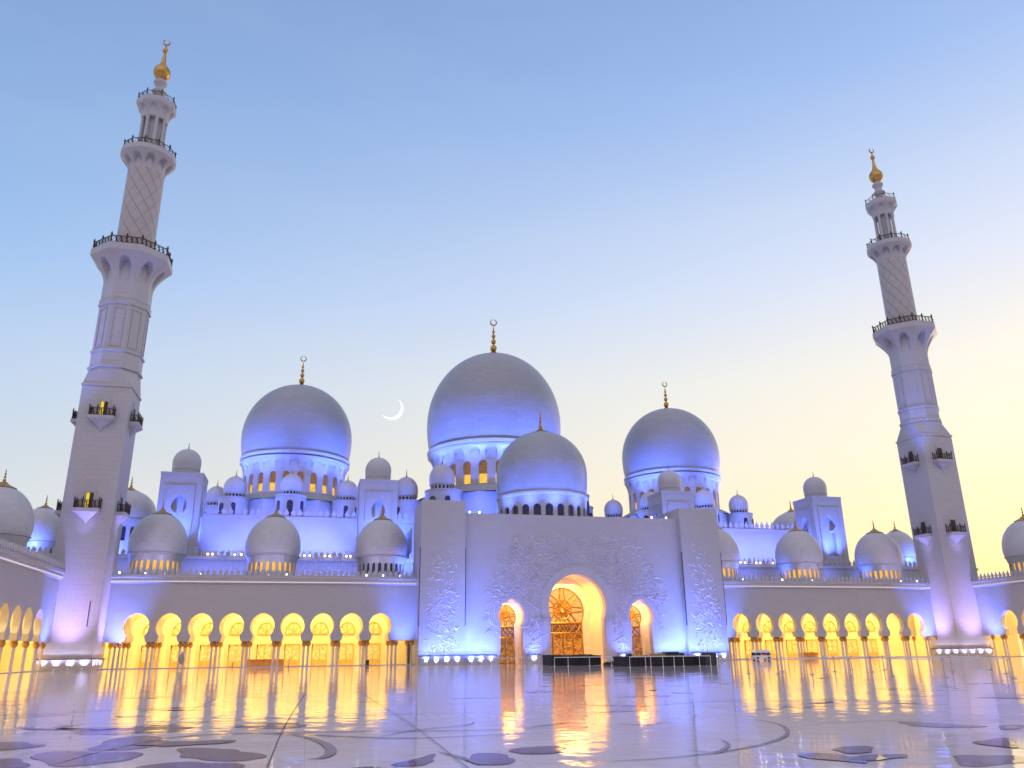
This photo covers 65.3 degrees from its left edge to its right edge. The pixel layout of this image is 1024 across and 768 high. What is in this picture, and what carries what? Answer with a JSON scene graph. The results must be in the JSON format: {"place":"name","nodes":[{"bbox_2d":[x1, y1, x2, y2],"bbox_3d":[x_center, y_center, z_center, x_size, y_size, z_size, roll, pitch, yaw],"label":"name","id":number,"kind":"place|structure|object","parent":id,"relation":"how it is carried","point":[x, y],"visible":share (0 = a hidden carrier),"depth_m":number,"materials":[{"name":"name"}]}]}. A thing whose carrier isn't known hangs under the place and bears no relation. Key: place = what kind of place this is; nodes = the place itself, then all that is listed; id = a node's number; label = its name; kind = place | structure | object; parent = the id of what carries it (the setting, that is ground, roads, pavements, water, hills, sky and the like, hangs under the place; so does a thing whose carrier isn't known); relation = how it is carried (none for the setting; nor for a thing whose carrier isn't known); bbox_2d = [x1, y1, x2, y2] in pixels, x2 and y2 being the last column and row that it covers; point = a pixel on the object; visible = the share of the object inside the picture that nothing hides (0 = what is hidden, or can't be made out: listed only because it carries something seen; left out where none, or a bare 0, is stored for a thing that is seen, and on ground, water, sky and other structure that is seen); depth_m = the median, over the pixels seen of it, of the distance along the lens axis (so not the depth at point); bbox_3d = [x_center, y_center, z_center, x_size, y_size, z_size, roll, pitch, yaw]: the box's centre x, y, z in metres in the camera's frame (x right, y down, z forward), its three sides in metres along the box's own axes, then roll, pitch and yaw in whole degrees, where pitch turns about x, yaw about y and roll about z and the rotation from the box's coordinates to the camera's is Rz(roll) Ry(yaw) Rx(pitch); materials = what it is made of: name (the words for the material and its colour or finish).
{"place":"outdoors","nodes":[
{"label":"outdoors","id":0,"kind":"place"},
{"bbox_2d":[383,402,402,419],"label":"crescent moon","id":1,"kind":"object","parent":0,"point":[398,415],"visible":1,"depth_m":2963.52,"materials":[{"name":"white"}]},
{"bbox_2d":[0,647,1023,767],"bbox_3d":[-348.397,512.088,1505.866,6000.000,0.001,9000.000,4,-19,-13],"label":"courtyard floor","id":2,"kind":"structure","parent":0,"point":[433,697],"depth_m":22.28,"materials":[{"name":"stone"}]},
{"bbox_2d":[0,538,64,673],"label":"arcade","id":3,"kind":"object","parent":2,"relation":"on","point":[29,582],"visible":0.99,"depth_m":97.86,"materials":[{"name":"stone"}]},
{"bbox_2d":[0,469,33,547],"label":"dome","id":4,"kind":"structure","parent":3,"relation":"on","point":[16,518],"depth_m":102.68,"materials":[{"name":"stone"}]},
{"bbox_2d":[34,40,176,670],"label":"minaret","id":5,"kind":"object","parent":2,"relation":"on","point":[135,269],"visible":1,"depth_m":119.21,"materials":[{"name":"stone"}]},
{"bbox_2d":[177,651,184,668],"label":"closed parasol","id":6,"kind":"object","parent":2,"relation":"on","point":[181,659],"visible":1,"depth_m":113.36,"materials":[{"name":"fabric"}]},
{"bbox_2d":[0,567,416,669],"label":"arcade","id":7,"kind":"object","parent":2,"relation":"on","point":[159,620],"visible":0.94,"depth_m":121.90,"materials":[{"name":"stone"}]},
{"bbox_2d":[139,645,157,667],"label":"door","id":8,"kind":"structure","parent":7,"relation":"in","point":[143,648],"depth_m":125.31,"materials":[{"name":"yellow glass"}]},
{"bbox_2d":[127,500,187,573],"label":"dome","id":9,"kind":"structure","parent":7,"relation":"on","point":[158,540],"depth_m":121.87,"materials":[{"name":"stone"}]},
{"bbox_2d":[172,622,180,634],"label":"window","id":10,"kind":"structure","parent":7,"relation":"in","point":[176,629],"depth_m":127.53,"materials":[{"name":"yellow glass"}]},
{"bbox_2d":[168,645,186,666],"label":"door","id":11,"kind":"structure","parent":7,"relation":"in","point":[173,659],"depth_m":126.29,"materials":[{"name":"yellow glass"}]},
{"bbox_2d":[198,645,214,666],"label":"door","id":12,"kind":"structure","parent":7,"relation":"in","point":[204,655],"depth_m":127.34,"materials":[{"name":"yellow glass"}]},
{"bbox_2d":[201,622,212,634],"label":"window","id":13,"kind":"structure","parent":7,"relation":"in","point":[207,628],"depth_m":128.59,"materials":[{"name":"yellow glass"}]},
{"bbox_2d":[227,644,244,666],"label":"door","id":14,"kind":"structure","parent":7,"relation":"in","point":[234,651],"depth_m":128.37,"materials":[{"name":"yellow glass"}]},
{"bbox_2d":[229,622,243,634],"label":"window","id":15,"kind":"structure","parent":7,"relation":"in","point":[237,628],"depth_m":129.63,"materials":[{"name":"yellow glass"}]},
{"bbox_2d":[256,644,272,658],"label":"door","id":16,"kind":"structure","parent":7,"relation":"in","point":[264,651],"depth_m":129.57,"materials":[{"name":"yellow glass"}]},
{"bbox_2d":[257,622,273,634],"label":"window","id":17,"kind":"structure","parent":7,"relation":"in","point":[266,628],"depth_m":130.68,"materials":[{"name":"yellow glass"}]},
{"bbox_2d":[245,504,300,574],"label":"dome","id":18,"kind":"structure","parent":7,"relation":"on","point":[273,541],"depth_m":125.77,"materials":[{"name":"stone"}]},
{"bbox_2d":[284,644,299,665],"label":"door","id":19,"kind":"structure","parent":7,"relation":"in","point":[292,651],"depth_m":130.39,"materials":[{"name":"yellow glass"}]},
{"bbox_2d":[285,622,301,634],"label":"window","id":20,"kind":"structure","parent":7,"relation":"in","point":[293,628],"depth_m":131.66,"materials":[{"name":"yellow glass"}]},
{"bbox_2d":[311,644,326,664],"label":"door","id":21,"kind":"structure","parent":7,"relation":"in","point":[319,651],"depth_m":131.39,"materials":[{"name":"yellow glass"}]},
{"bbox_2d":[312,622,328,634],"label":"window","id":22,"kind":"structure","parent":7,"relation":"in","point":[320,628],"depth_m":132.66,"materials":[{"name":"yellow glass"}]},
{"bbox_2d":[338,643,353,664],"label":"door","id":23,"kind":"structure","parent":7,"relation":"in","point":[346,650],"depth_m":132.38,"materials":[{"name":"yellow glass"}]},
{"bbox_2d":[340,622,354,633],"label":"window","id":24,"kind":"structure","parent":7,"relation":"in","point":[347,627],"depth_m":133.68,"materials":[{"name":"yellow glass"}]},
{"bbox_2d":[365,643,379,663],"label":"door","id":25,"kind":"structure","parent":7,"relation":"in","point":[373,648],"depth_m":133.45,"materials":[{"name":"yellow glass"}]},
{"bbox_2d":[369,621,381,633],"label":"window","id":26,"kind":"structure","parent":7,"relation":"in","point":[374,627],"depth_m":134.75,"materials":[{"name":"yellow glass"}]},
{"bbox_2d":[355,507,406,575],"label":"dome","id":27,"kind":"structure","parent":7,"relation":"on","point":[381,544],"depth_m":129.70,"materials":[{"name":"stone"}]},
{"bbox_2d":[247,659,283,666],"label":"wooden counter","id":28,"kind":"object","parent":2,"relation":"on","point":[258,662],"visible":0.73,"depth_m":120.53,"materials":[{"name":"brown wood"}]},
{"bbox_2d":[130,694,467,767],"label":"floor joint","id":29,"kind":"object","parent":2,"relation":"on","point":[292,712],"visible":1,"depth_m":16.69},
{"bbox_2d":[474,657,524,666],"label":"safety rail","id":30,"kind":"object","parent":2,"relation":"on","point":[493,658],"visible":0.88,"depth_m":100.38,"materials":[{"name":"metal"}]},
{"bbox_2d":[25,506,978,663],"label":"prayer hall","id":31,"kind":"structure","parent":2,"relation":"on","point":[224,538],"depth_m":150.24,"materials":[{"name":"stone"}]},
{"bbox_2d":[27,495,59,552],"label":"dome","id":32,"kind":"structure","parent":31,"relation":"on","point":[45,529],"depth_m":139.42,"materials":[{"name":"stone"}]},
{"bbox_2d":[118,477,155,553],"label":"dome","id":33,"kind":"structure","parent":31,"relation":"on","point":[142,505],"depth_m":168.89,"materials":[{"name":"stone"}]},
{"bbox_2d":[120,526,125,539],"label":"window","id":34,"kind":"structure","parent":33,"relation":"in","point":[123,532],"depth_m":166.70,"materials":[{"name":"blue glass"}]},
{"bbox_2d":[156,442,207,554],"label":"square tower","id":35,"kind":"structure","parent":31,"relation":"on","point":[183,486],"depth_m":141.00,"materials":[{"name":"stone"}]},
{"bbox_2d":[205,356,356,516],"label":"dome","id":36,"kind":"structure","parent":31,"relation":"on","point":[301,430],"depth_m":173.55,"materials":[{"name":"stone"}]},
{"bbox_2d":[206,484,223,504],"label":"cupola","id":37,"kind":"object","parent":36,"relation":"on","point":[214,493],"visible":0.6,"depth_m":174.57,"materials":[{"name":"stone"}]},
{"bbox_2d":[223,473,246,496],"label":"cupola","id":38,"kind":"object","parent":36,"relation":"on","point":[236,485],"visible":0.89,"depth_m":165.30,"materials":[{"name":"stone"}]},
{"bbox_2d":[258,472,262,490],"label":"window","id":39,"kind":"structure","parent":36,"relation":"in","point":[261,475],"depth_m":171.65,"materials":[{"name":"brown"}]},
{"bbox_2d":[269,471,275,490],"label":"window","id":40,"kind":"structure","parent":36,"relation":"in","point":[273,475],"depth_m":170.90,"materials":[{"name":"brown"}]},
{"bbox_2d":[286,500,292,515],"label":"base window","id":41,"kind":"structure","parent":36,"relation":"in","point":[289,503],"depth_m":160.86,"materials":[{"name":"blue glass"}]},
{"bbox_2d":[280,470,302,493],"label":"cupola","id":42,"kind":"object","parent":36,"relation":"on","point":[292,482],"visible":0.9,"depth_m":163.56,"materials":[{"name":"stone"}]},
{"bbox_2d":[310,473,315,491],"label":"window","id":43,"kind":"structure","parent":36,"relation":"in","point":[313,476],"depth_m":172.77,"materials":[{"name":"yellow"}]},
{"bbox_2d":[322,474,326,493],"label":"window","id":44,"kind":"structure","parent":36,"relation":"in","point":[324,477],"depth_m":174.70,"materials":[{"name":"brown"}]},
{"bbox_2d":[336,477,357,499],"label":"cupola","id":45,"kind":"object","parent":36,"relation":"on","point":[347,489],"visible":0.88,"depth_m":170.57,"materials":[{"name":"stone"}]},
{"bbox_2d":[354,456,398,557],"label":"square tower","id":46,"kind":"structure","parent":31,"relation":"on","point":[377,489],"depth_m":149.01,"materials":[{"name":"stone"}]},
{"bbox_2d":[397,320,593,518],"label":"dome","id":47,"kind":"structure","parent":31,"relation":"on","point":[485,410],"depth_m":183.11,"materials":[{"name":"stone"}]},
{"bbox_2d":[398,470,417,499],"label":"cupola","id":48,"kind":"object","parent":47,"relation":"on","point":[407,487],"visible":0.71,"depth_m":184.81,"materials":[{"name":"stone"}]},
{"bbox_2d":[429,456,454,488],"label":"cupola","id":49,"kind":"object","parent":47,"relation":"on","point":[442,475],"visible":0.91,"depth_m":172.58,"materials":[{"name":"stone"}]},
{"bbox_2d":[464,461,470,483],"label":"window","id":50,"kind":"structure","parent":47,"relation":"in","point":[467,467],"depth_m":180.46,"materials":[{"name":"yellow"}]},
{"bbox_2d":[479,460,486,482],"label":"window","id":51,"kind":"structure","parent":47,"relation":"in","point":[483,464],"depth_m":179.41,"materials":[{"name":"yellow"}]},
{"bbox_2d":[647,469,693,517],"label":"square tower","id":52,"kind":"structure","parent":31,"relation":"on","point":[669,495],"depth_m":163.99,"materials":[{"name":"stone"}]},
{"bbox_2d":[622,382,753,527],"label":"dome","id":53,"kind":"structure","parent":31,"relation":"on","point":[682,444],"depth_m":196.41,"materials":[{"name":"stone"}]},
{"bbox_2d":[604,498,622,516],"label":"cupola","id":54,"kind":"object","parent":53,"relation":"on","point":[613,508],"visible":0.93,"depth_m":196.11,"materials":[{"name":"stone"}]},
{"bbox_2d":[640,490,653,509],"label":"cupola","id":55,"kind":"object","parent":53,"relation":"on","point":[644,502],"visible":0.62,"depth_m":187.12,"materials":[{"name":"stone"}]},
{"bbox_2d":[694,484,713,507],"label":"cupola","id":56,"kind":"object","parent":53,"relation":"on","point":[703,497],"visible":0.9,"depth_m":184.94,"materials":[{"name":"stone"}]},
{"bbox_2d":[729,493,748,512],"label":"cupola","id":57,"kind":"object","parent":53,"relation":"on","point":[738,503],"visible":0.9,"depth_m":191.96,"materials":[{"name":"stone"}]},
{"bbox_2d":[773,503,795,528],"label":"dome","id":58,"kind":"structure","parent":31,"relation":"on","point":[788,517],"depth_m":207.43,"materials":[{"name":"stone"}]},
{"bbox_2d":[793,471,848,564],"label":"square tower","id":59,"kind":"structure","parent":31,"relation":"on","point":[818,512],"depth_m":170.51,"materials":[{"name":"stone"}]},
{"bbox_2d":[886,522,916,565],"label":"dome","id":60,"kind":"structure","parent":31,"relation":"on","point":[904,541],"depth_m":179.45,"materials":[{"name":"stone"}]},
{"bbox_2d":[0,688,1019,767],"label":"floor flower inlay","id":61,"kind":"object","parent":2,"relation":"on","point":[210,754],"visible":1,"depth_m":13.55,"materials":[{"name":"stone"}]},
{"bbox_2d":[0,677,1023,766],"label":"floor vine inlay","id":62,"kind":"object","parent":2,"relation":"on","point":[961,760],"visible":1,"depth_m":15.69,"materials":[{"name":"grey stone"}]},
{"bbox_2d":[412,499,729,664],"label":"entrance portal","id":63,"kind":"object","parent":2,"relation":"on","point":[513,588],"visible":1,"depth_m":129.05,"materials":[{"name":"stone"}]},
{"bbox_2d":[496,413,587,515],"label":"dome","id":64,"kind":"structure","parent":63,"relation":"on","point":[540,471],"depth_m":145.33,"materials":[{"name":"stone"}]},
{"bbox_2d":[523,504,528,514],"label":"window","id":65,"kind":"structure","parent":64,"relation":"in","point":[525,508],"depth_m":143.21,"materials":[{"name":"black glass"}]},
{"bbox_2d":[534,504,540,514],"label":"window","id":66,"kind":"structure","parent":64,"relation":"in","point":[537,507],"depth_m":142.62,"materials":[{"name":"black glass"}]},
{"bbox_2d":[546,503,552,514],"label":"window","id":67,"kind":"structure","parent":64,"relation":"in","point":[549,509],"depth_m":142.58,"materials":[{"name":"black glass"}]},
{"bbox_2d":[557,504,563,515],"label":"window","id":68,"kind":"structure","parent":64,"relation":"in","point":[560,507],"depth_m":143.07,"materials":[{"name":"black glass"}]},
{"bbox_2d":[542,654,601,665],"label":"stage","id":69,"kind":"object","parent":2,"relation":"on","point":[548,660],"visible":0.88,"depth_m":98.13,"materials":[{"name":"black fabric"}]},
{"bbox_2d":[554,656,611,665],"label":"safety rail","id":70,"kind":"object","parent":2,"relation":"on","point":[581,657],"visible":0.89,"depth_m":96.08,"materials":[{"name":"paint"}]},
{"bbox_2d":[613,655,701,665],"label":"stage","id":71,"kind":"object","parent":2,"relation":"on","point":[656,661],"visible":0.82,"depth_m":88.49,"materials":[{"name":"black fabric"}]},
{"bbox_2d":[662,652,684,655],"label":"equipment case","id":72,"kind":"object","parent":71,"relation":"on","point":[673,654],"visible":0.95,"depth_m":90.37,"materials":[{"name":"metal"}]},
{"bbox_2d":[629,655,711,666],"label":"safety rail","id":73,"kind":"object","parent":2,"relation":"on","point":[669,656],"visible":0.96,"depth_m":86.18,"materials":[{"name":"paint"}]},
{"bbox_2d":[701,652,716,665],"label":"equipment case","id":74,"kind":"object","parent":2,"relation":"on","point":[705,660],"visible":0.95,"depth_m":87.64,"materials":[{"name":"metal"}]},
{"bbox_2d":[751,650,771,659],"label":"electric buggy","id":75,"kind":"object","parent":2,"relation":"on","point":[758,654],"visible":0.94,"depth_m":130.03,"materials":[{"name":"paint"}]},
{"bbox_2d":[810,657,847,674],"bbox_3d":[20.013,17.860,50.626,0.357,1.080,3.020,9,-21,-27],"label":"queue post","id":76,"kind":"object","parent":2,"relation":"on","point":[821,659],"visible":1,"depth_m":51.42,"materials":[{"name":"metal"}]},
{"bbox_2d":[832,656,867,671],"bbox_3d":[24.378,20.156,57.608,0.359,1.080,3.091,11,-22,-31],"label":"queue post","id":77,"kind":"object","parent":2,"relation":"on","point":[844,657],"visible":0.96,"depth_m":58.33,"materials":[{"name":"metal"}]},
{"bbox_2d":[723,574,1021,659],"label":"arcade","id":78,"kind":"object","parent":2,"relation":"on","point":[784,617],"visible":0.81,"depth_m":143.87,"materials":[{"name":"stone"}]},
{"bbox_2d":[718,527,739,579],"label":"dome","id":79,"kind":"structure","parent":78,"relation":"on","point":[729,552],"depth_m":143.37,"materials":[{"name":"stone"}]},
{"bbox_2d":[743,621,748,631],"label":"window","id":80,"kind":"structure","parent":78,"relation":"in","point":[745,626],"depth_m":150.63,"materials":[{"name":"yellow glass"}]},
{"bbox_2d":[744,640,755,657],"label":"door","id":81,"kind":"structure","parent":78,"relation":"in","point":[748,644],"depth_m":149.48,"materials":[{"name":"yellow glass"}]},
{"bbox_2d":[763,620,770,631],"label":"window","id":82,"kind":"structure","parent":78,"relation":"in","point":[767,626],"depth_m":151.67,"materials":[{"name":"yellow glass"}]},
{"bbox_2d":[765,640,778,657],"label":"door","id":83,"kind":"structure","parent":78,"relation":"in","point":[770,644],"depth_m":150.56,"materials":[{"name":"yellow glass"}]},
{"bbox_2d":[784,620,793,631],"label":"window","id":84,"kind":"structure","parent":78,"relation":"in","point":[788,627],"depth_m":152.71,"materials":[{"name":"yellow glass"}]},
{"bbox_2d":[786,640,798,657],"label":"door","id":85,"kind":"structure","parent":78,"relation":"in","point":[792,649],"depth_m":151.48,"materials":[{"name":"yellow glass"}]},
{"bbox_2d":[775,518,823,580],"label":"dome","id":86,"kind":"structure","parent":78,"relation":"on","point":[798,552],"depth_m":147.79,"materials":[{"name":"stone"}]},
{"bbox_2d":[804,620,814,631],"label":"window","id":87,"kind":"structure","parent":78,"relation":"in","point":[809,626],"depth_m":153.75,"materials":[{"name":"yellow glass"}]},
{"bbox_2d":[806,639,819,656],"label":"door","id":88,"kind":"structure","parent":78,"relation":"in","point":[812,644],"depth_m":152.63,"materials":[{"name":"yellow glass"}]},
{"bbox_2d":[824,620,836,630],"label":"window","id":89,"kind":"structure","parent":78,"relation":"in","point":[829,625],"depth_m":154.81,"materials":[{"name":"yellow glass"}]},
{"bbox_2d":[826,639,839,657],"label":"door","id":90,"kind":"structure","parent":78,"relation":"in","point":[832,644],"depth_m":153.53,"materials":[{"name":"yellow glass"}]},
{"bbox_2d":[845,620,855,630],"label":"window","id":91,"kind":"structure","parent":78,"relation":"in","point":[850,626],"depth_m":155.80,"materials":[{"name":"yellow glass"}]},
{"bbox_2d":[846,639,858,655],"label":"door","id":92,"kind":"structure","parent":78,"relation":"in","point":[852,645],"depth_m":154.51,"materials":[{"name":"yellow glass"}]},
{"bbox_2d":[866,620,874,630],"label":"window","id":93,"kind":"structure","parent":78,"relation":"in","point":[870,626],"depth_m":156.86,"materials":[{"name":"yellow glass"}]},
{"bbox_2d":[867,639,878,655],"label":"door","id":94,"kind":"structure","parent":78,"relation":"in","point":[872,643],"depth_m":155.53,"materials":[{"name":"yellow glass"}]},
{"bbox_2d":[854,520,903,581],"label":"dome","id":95,"kind":"structure","parent":78,"relation":"on","point":[877,553],"depth_m":151.85,"materials":[{"name":"stone"}]},
{"bbox_2d":[869,656,948,671],"bbox_3d":[26.839,19.010,54.286,0.359,1.080,5.842,11,-22,-31],"label":"queue post","id":96,"kind":"object","parent":2,"relation":"on","point":[900,657],"visible":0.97,"depth_m":54.90,"materials":[{"name":"metal"}]},
{"bbox_2d":[888,657,940,675],"bbox_3d":[23.089,16.248,45.941,0.355,1.080,3.498,8,-21,-25],"label":"queue post","id":97,"kind":"object","parent":2,"relation":"on","point":[906,659],"visible":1,"depth_m":46.68,"materials":[{"name":"metal"}]},
{"bbox_2d":[881,655,948,669],"bbox_3d":[30.187,20.875,59.954,4.920,1.080,0.353,-17,-24,40],"label":"queue post","id":98,"kind":"object","parent":2,"relation":"on","point":[905,656],"visible":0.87,"depth_m":60.57,"materials":[{"name":"metal"}]},
{"bbox_2d":[865,148,994,656],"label":"minaret","id":99,"kind":"object","parent":2,"relation":"on","point":[943,547],"visible":1,"depth_m":152.65,"materials":[{"name":"stone"}]},
{"bbox_2d":[941,657,1007,677],"bbox_3d":[25.122,15.369,43.397,0.358,1.080,3.619,16,-25,-40],"label":"queue post","id":100,"kind":"object","parent":2,"relation":"on","point":[942,658],"visible":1,"depth_m":43.95,"materials":[{"name":"metal"}]},
{"bbox_2d":[949,655,1001,672],"bbox_3d":[29.362,17.787,50.740,0.358,1.080,3.559,10,-21,-28],"label":"queue post","id":101,"kind":"object","parent":2,"relation":"on","point":[967,657],"visible":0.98,"depth_m":51.42,"materials":[{"name":"metal"}]},
{"bbox_2d":[970,568,1023,656],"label":"arcade","id":102,"kind":"object","parent":2,"relation":"on","point":[1000,601],"visible":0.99,"depth_m":139.15,"materials":[{"name":"stone"}]},
{"bbox_2d":[1001,507,1023,574],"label":"dome","id":103,"kind":"structure","parent":102,"relation":"on","point":[1012,543],"depth_m":140.35,"materials":[{"name":"stone"}]},
{"bbox_2d":[0,0,1023,646],"label":"sky","id":104,"kind":"structure","parent":0,"point":[639,196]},
{"bbox_2d":[800,652,817,657],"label":"wooden counter","id":105,"kind":"object","parent":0,"point":[810,654],"visible":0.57,"depth_m":141.97,"materials":[{"name":"brown wood"}]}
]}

